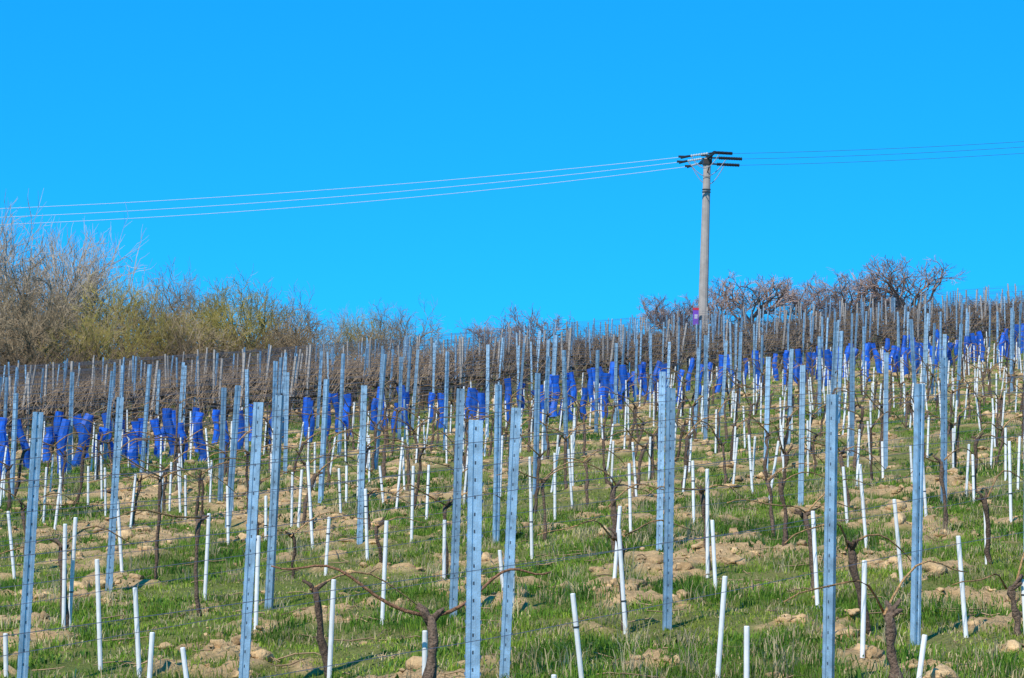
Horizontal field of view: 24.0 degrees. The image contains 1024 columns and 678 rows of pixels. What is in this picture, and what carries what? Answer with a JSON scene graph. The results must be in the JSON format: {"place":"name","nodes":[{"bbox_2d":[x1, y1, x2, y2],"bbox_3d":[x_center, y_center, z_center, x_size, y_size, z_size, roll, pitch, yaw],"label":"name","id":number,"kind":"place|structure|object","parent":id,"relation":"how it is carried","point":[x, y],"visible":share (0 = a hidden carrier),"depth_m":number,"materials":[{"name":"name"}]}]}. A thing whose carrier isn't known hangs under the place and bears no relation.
{"place":"outdoors","nodes":[
{"label":"outdoors","id":0,"kind":"place"},
{"bbox_2d":[0,317,1023,677],"bbox_3d":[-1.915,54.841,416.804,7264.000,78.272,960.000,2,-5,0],"label":"ground","id":1,"kind":"structure","parent":0,"point":[70,665],"depth_m":25.60,"materials":[{"name":"plant"}]},
{"bbox_2d":[10,393,17,498],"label":"vineyard post","id":2,"kind":"object","parent":1,"relation":"on","point":[14,436],"visible":0.67,"depth_m":38.39,"materials":[{"name":"metal"}]},
{"bbox_2d":[0,264,53,377],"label":"bare tree","id":3,"kind":"object","parent":1,"relation":"on","point":[5,290],"visible":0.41,"depth_m":117.25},
{"bbox_2d":[17,411,43,677],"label":"vineyard post","id":4,"kind":"object","parent":1,"relation":"on","point":[29,548],"visible":0.96,"depth_m":17.25,"materials":[{"name":"metal"}]},
{"bbox_2d":[0,226,65,342],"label":"bare tree","id":5,"kind":"object","parent":1,"relation":"on","point":[19,269],"visible":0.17,"depth_m":129.89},
{"bbox_2d":[0,250,86,372],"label":"bare tree","id":6,"kind":"object","parent":1,"relation":"on","point":[28,307],"visible":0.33,"depth_m":118.34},
{"bbox_2d":[0,487,93,553],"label":"grapevine","id":7,"kind":"object","parent":1,"relation":"on","point":[22,509],"visible":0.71,"depth_m":26.22,"materials":[{"name":"brown plant"}]},
{"bbox_2d":[0,283,110,393],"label":"bare tree","id":8,"kind":"object","parent":1,"relation":"on","point":[29,341],"visible":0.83,"depth_m":113.38,"materials":[{"name":"plant"}]},
{"bbox_2d":[61,524,66,630],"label":"vine stake","id":9,"kind":"object","parent":1,"relation":"on","point":[64,565],"visible":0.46,"depth_m":20.40,"materials":[{"name":"white plastic"}]},
{"bbox_2d":[0,525,133,628],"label":"grapevine","id":10,"kind":"object","parent":1,"relation":"on","point":[60,545],"visible":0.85,"depth_m":20.46,"materials":[{"name":"brown plant"}]},
{"bbox_2d":[0,269,143,371],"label":"bare tree","id":11,"kind":"object","parent":1,"relation":"on","point":[56,310],"visible":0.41,"depth_m":117.49,"materials":[{"name":"plant"}]},
{"bbox_2d":[68,517,77,629],"bbox_3d":[-3.764,2.069,20.598,0.048,1.087,0.052,2,-5,0],"label":"vine stake","id":12,"kind":"object","parent":1,"relation":"on","point":[72,570],"visible":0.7,"depth_m":20.59,"materials":[{"name":"white plastic"}]},
{"bbox_2d":[0,189,159,358],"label":"bare tree","id":13,"kind":"object","parent":1,"relation":"on","point":[55,277],"visible":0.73,"depth_m":123.56,"materials":[{"name":"plant"}]},
{"bbox_2d":[17,227,152,357],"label":"bare tree","id":14,"kind":"object","parent":1,"relation":"on","point":[83,270],"visible":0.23,"depth_m":126.85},
{"bbox_2d":[21,303,153,381],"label":"bare tree","id":15,"kind":"object","parent":1,"relation":"on","point":[91,340],"visible":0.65,"depth_m":113.76,"materials":[{"name":"plant"}]},
{"bbox_2d":[95,559,102,670],"bbox_3d":[-3.098,2.117,18.068,0.113,0.928,0.035,1,-5,10],"label":"vine stake","id":16,"kind":"object","parent":1,"relation":"on","point":[98,611],"visible":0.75,"depth_m":18.06,"materials":[{"name":"white plastic"}]},
{"bbox_2d":[38,262,182,357],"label":"bare tree","id":17,"kind":"object","parent":1,"relation":"on","point":[104,305],"visible":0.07,"depth_m":126.22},
{"bbox_2d":[105,396,123,590],"bbox_3d":[-3.962,1.698,23.962,0.102,2.270,0.046,3,-5,-11],"label":"vineyard post","id":18,"kind":"object","parent":1,"relation":"on","point":[109,579],"visible":0.92,"depth_m":23.96,"materials":[{"name":"metal"}]},
{"bbox_2d":[58,259,200,359],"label":"bare tree","id":19,"kind":"object","parent":1,"relation":"on","point":[124,308],"visible":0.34,"depth_m":121.61,"materials":[{"name":"plant"}]},
{"bbox_2d":[133,587,141,677],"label":"vine stake","id":20,"kind":"object","parent":1,"relation":"on","point":[137,629],"visible":1,"depth_m":17.45,"materials":[{"name":"white plastic"}]},
{"bbox_2d":[104,509,209,616],"bbox_3d":[-3.110,1.956,20.834,0.102,0.981,1.170,-3,-7,42],"label":"grapevine","id":21,"kind":"object","parent":1,"relation":"on","point":[195,570],"visible":0.93,"depth_m":21.18,"materials":[{"name":"brown plant"}]},
{"bbox_2d":[83,452,237,579],"bbox_3d":[-3.607,1.873,24.875,0.110,1.343,2.170,-2,-7,40],"label":"grapevine","id":22,"kind":"object","parent":1,"relation":"on","point":[160,489],"visible":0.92,"depth_m":24.82,"materials":[{"name":"brown plant"}]},
{"bbox_2d":[101,302,229,378],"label":"bare tree","id":23,"kind":"object","parent":1,"relation":"on","point":[158,337],"visible":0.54,"depth_m":116.36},
{"bbox_2d":[0,326,339,404],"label":"brush thicket","id":24,"kind":"object","parent":1,"relation":"on","point":[40,362],"visible":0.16,"depth_m":113.56,"materials":[{"name":"plant"}]},
{"bbox_2d":[106,257,252,363],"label":"bare tree","id":25,"kind":"object","parent":1,"relation":"on","point":[177,298],"visible":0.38,"depth_m":122.86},
{"bbox_2d":[134,295,256,374],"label":"bare tree","id":26,"kind":"object","parent":1,"relation":"on","point":[182,327],"visible":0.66,"depth_m":115.65,"materials":[{"name":"plant"}]},
{"bbox_2d":[145,258,264,341],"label":"bare tree","id":27,"kind":"object","parent":1,"relation":"on","point":[203,300],"visible":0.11,"depth_m":127.84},
{"bbox_2d":[203,513,210,598],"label":"vine stake","id":28,"kind":"object","parent":1,"relation":"on","point":[206,557],"visible":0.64,"depth_m":22.55,"materials":[{"name":"white plastic"}]},
{"bbox_2d":[218,387,226,500],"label":"vineyard post","id":29,"kind":"object","parent":1,"relation":"on","point":[222,442],"visible":0.67,"depth_m":36.30,"materials":[{"name":"metal"}]},
{"bbox_2d":[168,290,287,368],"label":"bare tree","id":30,"kind":"object","parent":1,"relation":"on","point":[227,325],"visible":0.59,"depth_m":118.31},
{"bbox_2d":[225,385,240,527],"bbox_3d":[-3.639,1.681,31.318,0.120,2.160,0.074,5,-6,-28],"label":"vineyard post","id":31,"kind":"object","parent":1,"relation":"on","point":[236,409],"visible":0.67,"depth_m":31.33,"materials":[{"name":"metal"}]},
{"bbox_2d":[181,263,311,371],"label":"bare tree","id":32,"kind":"object","parent":1,"relation":"on","point":[241,312],"visible":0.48,"depth_m":121.13,"materials":[{"name":"plant"}]},
{"bbox_2d":[238,402,263,677],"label":"vineyard post","id":33,"kind":"object","parent":1,"relation":"on","point":[250,540],"visible":0.97,"depth_m":16.82,"materials":[{"name":"metal"}]},
{"bbox_2d":[254,536,260,629],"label":"vine stake","id":34,"kind":"object","parent":1,"relation":"on","point":[257,573],"visible":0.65,"depth_m":19.69,"materials":[{"name":"white plastic"}]},
{"bbox_2d":[264,395,283,608],"bbox_3d":[-2.185,1.638,22.068,0.099,2.270,0.049,0,-5,21],"label":"vineyard post","id":35,"kind":"object","parent":1,"relation":"on","point":[273,513],"visible":0.94,"depth_m":22.07,"materials":[{"name":"metal"}]},
{"bbox_2d":[221,284,329,353],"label":"bare tree","id":36,"kind":"object","parent":1,"relation":"on","point":[279,315],"visible":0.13,"depth_m":126.05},
{"bbox_2d":[240,313,331,366],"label":"bare tree","id":37,"kind":"object","parent":1,"relation":"on","point":[279,334],"visible":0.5,"depth_m":119.07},
{"bbox_2d":[283,372,288,473],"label":"vineyard post","id":38,"kind":"object","parent":1,"relation":"on","point":[286,416],"visible":0.67,"depth_m":42.18,"materials":[{"name":"metal"}]},
{"bbox_2d":[256,285,345,363],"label":"bare tree","id":39,"kind":"object","parent":1,"relation":"on","point":[294,321],"visible":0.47,"depth_m":124.03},
{"bbox_2d":[239,511,368,577],"bbox_3d":[-2.145,2.147,24.876,0.103,0.759,1.853,-2,-7,42],"label":"grapevine","id":40,"kind":"object","parent":1,"relation":"on","point":[292,536],"visible":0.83,"depth_m":24.74,"materials":[{"name":"brown plant"}]},
{"bbox_2d":[318,379,328,503],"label":"vineyard post","id":41,"kind":"object","parent":1,"relation":"on","point":[323,433],"visible":0.67,"depth_m":34.86,"materials":[{"name":"metal"}]},
{"bbox_2d":[327,579,335,677],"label":"vine stake","id":42,"kind":"object","parent":1,"relation":"on","point":[331,629],"visible":1,"depth_m":16.97,"materials":[{"name":"white plastic"}]},
{"bbox_2d":[307,306,365,364],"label":"bare tree","id":43,"kind":"object","parent":1,"relation":"on","point":[339,335],"visible":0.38,"depth_m":140.08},
{"bbox_2d":[302,571,416,677],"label":"grapevine","id":44,"kind":"object","parent":1,"relation":"on","point":[322,644],"visible":0.94,"depth_m":17.11,"materials":[{"name":"brown plant"}]},
{"bbox_2d":[356,384,367,544],"bbox_3d":[-1.744,1.605,27.908,0.102,2.170,0.048,2,-5,3],"label":"vineyard post","id":45,"kind":"object","parent":1,"relation":"on","point":[361,463],"visible":0.88,"depth_m":27.90,"materials":[{"name":"metal"}]},
{"bbox_2d":[327,300,397,361],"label":"bare tree","id":46,"kind":"object","parent":1,"relation":"on","point":[354,330],"visible":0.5,"depth_m":140.38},
{"bbox_2d":[325,314,441,364],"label":"bare tree","id":47,"kind":"object","parent":1,"relation":"on","point":[378,335],"visible":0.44,"depth_m":136.35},
{"bbox_2d":[380,521,388,624],"bbox_3d":[-1.074,2.013,20.229,0.036,0.973,0.076,2,-5,0],"label":"vine stake","id":48,"kind":"object","parent":1,"relation":"on","point":[383,593],"visible":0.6,"depth_m":20.23,"materials":[{"name":"white plastic"}]},
{"bbox_2d":[349,295,453,367],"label":"bare tree","id":49,"kind":"object","parent":1,"relation":"on","point":[400,321],"visible":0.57,"depth_m":138.02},
{"bbox_2d":[271,565,550,677],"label":"grapevine","id":50,"kind":"object","parent":1,"relation":"on","point":[430,669],"visible":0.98,"depth_m":15.45,"materials":[{"name":"brown plant"}]},
{"bbox_2d":[383,484,503,578],"bbox_3d":[-0.646,1.922,23.606,0.108,0.955,1.814,-2,-7,40],"label":"grapevine","id":51,"kind":"object","parent":1,"relation":"on","point":[448,504],"visible":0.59,"depth_m":23.60,"materials":[{"name":"brown plant"}]},
{"bbox_2d":[449,388,464,617],"bbox_3d":[-0.479,1.559,20.723,0.086,2.270,0.067,2,-5,0],"label":"vineyard post","id":52,"kind":"object","parent":1,"relation":"on","point":[456,507],"visible":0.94,"depth_m":20.72,"materials":[{"name":"metal"}]},
{"bbox_2d":[464,420,483,677],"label":"vineyard post","id":53,"kind":"object","parent":1,"relation":"on","point":[474,553],"visible":1,"depth_m":14.02,"materials":[{"name":"metal"}]},
{"bbox_2d":[454,317,525,353],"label":"bare tree","id":54,"kind":"object","parent":1,"relation":"on","point":[478,330],"visible":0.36,"depth_m":146.14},
{"bbox_2d":[492,384,501,543],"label":"vineyard post","id":55,"kind":"object","parent":1,"relation":"on","point":[497,457],"visible":0.9,"depth_m":27.54,"materials":[{"name":"metal"}]},
{"bbox_2d":[499,408,521,677],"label":"vineyard post","id":56,"kind":"object","parent":1,"relation":"on","point":[510,532],"visible":0.98,"depth_m":16.57,"materials":[{"name":"metal"}]},
{"bbox_2d":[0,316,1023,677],"bbox_3d":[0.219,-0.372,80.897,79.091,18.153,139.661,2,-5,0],"label":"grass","id":57,"kind":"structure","parent":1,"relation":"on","point":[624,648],"depth_m":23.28,"materials":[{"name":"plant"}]},
{"bbox_2d":[0,291,1023,451],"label":"old grapevine rows","id":58,"kind":"object","parent":1,"relation":"on","point":[357,374],"visible":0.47,"depth_m":86.17,"materials":[{"name":"plant"}]},
{"bbox_2d":[0,324,1023,527],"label":"young grapevine rows","id":59,"kind":"object","parent":1,"relation":"on","point":[386,435],"visible":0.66,"depth_m":41.69,"materials":[{"name":"brown plant"}]},
{"bbox_2d":[0,285,1023,472],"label":"vineyard post rows","id":60,"kind":"object","parent":1,"relation":"on","point":[836,339],"visible":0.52,"depth_m":58.71,"materials":[{"name":"metal"}]},
{"bbox_2d":[0,286,1023,677],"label":"trellis wires","id":61,"kind":"object","parent":60,"relation":"attached to","point":[292,360],"visible":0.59,"depth_m":33.53,"materials":[{"name":"metal"}]},
{"bbox_2d":[0,365,1023,677],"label":"soil clods","id":62,"kind":"object","parent":1,"relation":"on","point":[634,585],"visible":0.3,"depth_m":29.81,"materials":[{"name":"soil"}]},
{"bbox_2d":[0,323,1023,476],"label":"blue grow tube rows","id":63,"kind":"object","parent":1,"relation":"on","point":[479,397],"visible":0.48,"depth_m":57.22,"materials":[{"name":"plastic"}]},
{"bbox_2d":[0,331,1023,527],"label":"vine stake rows","id":64,"kind":"object","parent":1,"relation":"on","point":[735,449],"visible":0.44,"depth_m":42.53,"materials":[{"name":"white plastic"}]},
{"bbox_2d":[0,410,1023,677],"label":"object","id":65,"kind":"object","parent":1,"relation":"on","point":[504,556],"visible":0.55,"depth_m":25.19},
{"bbox_2d":[7,284,1021,440],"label":"wooden post rows","id":66,"kind":"object","parent":1,"relation":"on","point":[29,377],"visible":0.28,"depth_m":94.09,"materials":[{"name":"grey wood"}]},
{"bbox_2d":[489,302,582,350],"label":"bare tree","id":67,"kind":"object","parent":1,"relation":"on","point":[558,320],"visible":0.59,"depth_m":148.39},
{"bbox_2d":[532,373,540,494],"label":"vineyard post","id":68,"kind":"object","parent":1,"relation":"on","point":[536,413],"visible":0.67,"depth_m":34.59,"materials":[{"name":"metal"}]},
{"bbox_2d":[496,461,593,540],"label":"grapevine","id":69,"kind":"object","parent":1,"relation":"on","point":[544,480],"visible":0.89,"depth_m":27.86,"materials":[{"name":"brown plant"}]},
{"bbox_2d":[570,593,583,677],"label":"vine stake","id":70,"kind":"object","parent":1,"relation":"on","point":[577,635],"visible":1,"depth_m":16.35,"materials":[{"name":"white plastic"}]},
{"bbox_2d":[551,458,663,556],"bbox_3d":[1.073,1.825,25.460,0.198,1.058,2.068,-2,-6,36],"label":"grapevine","id":71,"kind":"object","parent":1,"relation":"on","point":[612,492],"visible":0.73,"depth_m":25.45,"materials":[{"name":"brown plant"}]},
{"bbox_2d":[537,519,694,630],"bbox_3d":[0.843,1.899,19.244,0.153,0.949,2.064,-3,-7,43],"label":"grapevine","id":72,"kind":"object","parent":1,"relation":"on","point":[614,538],"visible":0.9,"depth_m":19.25,"materials":[{"name":"brown plant"}]},
{"bbox_2d":[617,529,626,633],"bbox_3d":[0.878,1.974,19.090,0.124,0.931,0.042,2,-5,0],"label":"vine stake","id":73,"kind":"object","parent":1,"relation":"on","point":[621,572],"visible":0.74,"depth_m":19.08,"materials":[{"name":"white plastic"}]},
{"bbox_2d":[656,371,665,550],"bbox_3d":[1.594,1.456,25.842,0.101,2.217,0.046,2,-5,5],"label":"vineyard post","id":74,"kind":"object","parent":1,"relation":"on","point":[660,452],"visible":0.88,"depth_m":25.84,"materials":[{"name":"metal"}]},
{"bbox_2d":[631,293,696,334],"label":"bare tree","id":75,"kind":"object","parent":1,"relation":"on","point":[653,311],"visible":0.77,"depth_m":150.13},
{"bbox_2d":[662,388,675,630],"bbox_3d":[1.259,1.516,19.390,0.103,2.248,0.054,3,-5,-9],"label":"vineyard post","id":76,"kind":"object","parent":1,"relation":"on","point":[669,501],"visible":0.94,"depth_m":19.39,"materials":[{"name":"metal"}]},
{"bbox_2d":[642,484,742,569],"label":"grapevine","id":77,"kind":"object","parent":1,"relation":"on","point":[702,499],"visible":0.77,"depth_m":23.42,"materials":[{"name":"brown plant"}]},
{"bbox_2d":[705,469,708,577],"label":"vine stake","id":78,"kind":"object","parent":1,"relation":"on","point":[707,511],"visible":0.68,"depth_m":22.90,"materials":[{"name":"white plastic"}]},
{"bbox_2d":[710,520,716,587],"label":"vine stake","id":79,"kind":"object","parent":1,"relation":"on","point":[713,551],"visible":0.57,"depth_m":21.74,"materials":[{"name":"white plastic"}]},
{"bbox_2d":[684,279,748,333],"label":"bare tree","id":80,"kind":"object","parent":1,"relation":"on","point":[717,303],"visible":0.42,"depth_m":149.69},
{"bbox_2d":[715,576,727,677],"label":"vine stake","id":81,"kind":"object","parent":1,"relation":"on","point":[721,626],"visible":1,"depth_m":16.35,"materials":[{"name":"white plastic"}]},
{"bbox_2d":[744,626,749,677],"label":"vine stake","id":82,"kind":"object","parent":1,"relation":"on","point":[746,648],"visible":1,"depth_m":14.94,"materials":[{"name":"white plastic"}]},
{"bbox_2d":[708,269,818,330],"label":"bare tree","id":83,"kind":"object","parent":1,"relation":"on","point":[770,290],"visible":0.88,"depth_m":149.23,"materials":[{"name":"plant"}]},
{"bbox_2d":[763,357,770,471],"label":"vineyard post","id":84,"kind":"object","parent":1,"relation":"on","point":[767,391],"visible":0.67,"depth_m":36.83,"materials":[{"name":"metal"}]},
{"bbox_2d":[762,463,810,538],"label":"grapevine","id":85,"kind":"object","parent":1,"relation":"on","point":[771,515],"visible":0.88,"depth_m":26.76,"materials":[{"name":"brown plant"}]},
{"bbox_2d":[727,479,872,590],"bbox_3d":[2.650,1.768,21.635,0.205,1.095,2.369,-2,-7,42],"label":"grapevine","id":86,"kind":"object","parent":1,"relation":"on","point":[804,515],"visible":0.78,"depth_m":21.64,"materials":[{"name":"brown plant"}]},
{"bbox_2d":[798,365,805,505],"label":"vineyard post","id":87,"kind":"object","parent":1,"relation":"on","point":[801,441],"visible":0.67,"depth_m":30.90,"materials":[{"name":"metal"}]},
{"bbox_2d":[776,472,838,545],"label":"grapevine","id":88,"kind":"object","parent":1,"relation":"on","point":[785,529],"visible":0.81,"depth_m":25.53,"materials":[{"name":"brown plant"}]},
{"bbox_2d":[774,267,855,319],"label":"bare tree","id":89,"kind":"object","parent":1,"relation":"on","point":[806,294],"visible":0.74,"depth_m":150.38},
{"bbox_2d":[811,511,819,608],"bbox_3d":[2.549,1.906,20.220,0.107,0.924,0.034,-1,-6,30],"label":"vine stake","id":90,"kind":"object","parent":1,"relation":"on","point":[815,564],"visible":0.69,"depth_m":20.22,"materials":[{"name":"white plastic"}]},
{"bbox_2d":[821,394,838,677],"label":"vineyard post","id":91,"kind":"object","parent":1,"relation":"on","point":[829,558],"visible":0.99,"depth_m":15.77,"materials":[{"name":"metal"}]},
{"bbox_2d":[801,437,885,507],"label":"grapevine","id":92,"kind":"object","parent":1,"relation":"on","point":[841,453],"visible":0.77,"depth_m":29.40,"materials":[{"name":"brown plant"}]},
{"bbox_2d":[784,524,910,634],"bbox_3d":[2.589,1.818,18.134,0.178,0.863,1.798,-2,-7,41],"label":"grapevine","id":93,"kind":"object","parent":1,"relation":"on","point":[852,555],"visible":0.84,"depth_m":18.14,"materials":[{"name":"brown plant"}]},
{"bbox_2d":[806,269,896,316],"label":"bare tree","id":94,"kind":"object","parent":1,"relation":"on","point":[846,292],"visible":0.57,"depth_m":151.13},
{"bbox_2d":[849,347,854,455],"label":"vineyard post","id":95,"kind":"object","parent":1,"relation":"on","point":[852,385],"visible":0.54,"depth_m":39.53,"materials":[{"name":"metal"}]},
{"bbox_2d":[858,464,867,547],"bbox_3d":[3.635,1.773,24.908,0.130,0.959,0.034,1,-5,7],"label":"vine stake","id":96,"kind":"object","parent":1,"relation":"on","point":[862,502],"visible":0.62,"depth_m":24.90,"materials":[{"name":"white plastic"}]},
{"bbox_2d":[860,560,866,657],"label":"vine stake","id":97,"kind":"object","parent":1,"relation":"on","point":[863,610],"visible":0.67,"depth_m":16.89,"materials":[{"name":"white plastic"}]},
{"bbox_2d":[783,560,967,677],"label":"grapevine","id":98,"kind":"object","parent":1,"relation":"on","point":[890,613],"visible":0.99,"depth_m":15.54,"materials":[{"name":"brown plant"}]},
{"bbox_2d":[883,352,888,468],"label":"vineyard post","id":99,"kind":"object","parent":1,"relation":"on","point":[886,367],"visible":0.67,"depth_m":36.84,"materials":[{"name":"metal"}]},
{"bbox_2d":[892,499,903,586],"bbox_3d":[3.465,1.878,21.582,0.131,0.884,0.034,1,-5,6],"label":"vine stake","id":100,"kind":"object","parent":1,"relation":"on","point":[897,540],"visible":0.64,"depth_m":21.58,"materials":[{"name":"white plastic"}]},
{"bbox_2d":[846,253,966,311],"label":"bare tree","id":101,"kind":"object","parent":1,"relation":"on","point":[890,282],"visible":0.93,"depth_m":149.11,"materials":[{"name":"plant"}]},
{"bbox_2d":[910,384,924,645],"bbox_3d":[2.995,1.446,17.814,0.098,2.229,0.052,6,-6,-39],"label":"vineyard post","id":102,"kind":"object","parent":1,"relation":"on","point":[917,521],"visible":1,"depth_m":17.81,"materials":[{"name":"metal"}]},
{"bbox_2d":[941,358,947,501],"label":"vineyard post","id":103,"kind":"object","parent":1,"relation":"on","point":[944,361],"visible":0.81,"depth_m":30.04,"materials":[{"name":"metal"}]},
{"bbox_2d":[906,447,989,528],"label":"grapevine","id":104,"kind":"object","parent":1,"relation":"on","point":[941,481],"visible":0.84,"depth_m":26.60,"materials":[{"name":"brown plant"}]},
{"bbox_2d":[956,536,967,637],"bbox_3d":[3.360,1.895,17.956,0.119,0.854,0.034,3,-5,-6],"label":"vine stake","id":105,"kind":"object","parent":1,"relation":"on","point":[962,589],"visible":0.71,"depth_m":17.95,"materials":[{"name":"white plastic"}]},
{"bbox_2d":[952,553,1023,635],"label":"grapevine","id":106,"kind":"object","parent":1,"relation":"on","point":[1011,594],"visible":0.96,"depth_m":17.95,"materials":[{"name":"brown plant"}]},
{"bbox_2d":[975,470,1023,564],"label":"grapevine","id":107,"kind":"object","parent":1,"relation":"on","point":[984,502],"visible":0.94,"depth_m":23.07,"materials":[{"name":"brown plant"}]},
{"bbox_2d":[0,0,1023,378],"label":"sky","id":108,"kind":"structure","parent":0,"point":[117,102],"materials":[{"name":"blue"}]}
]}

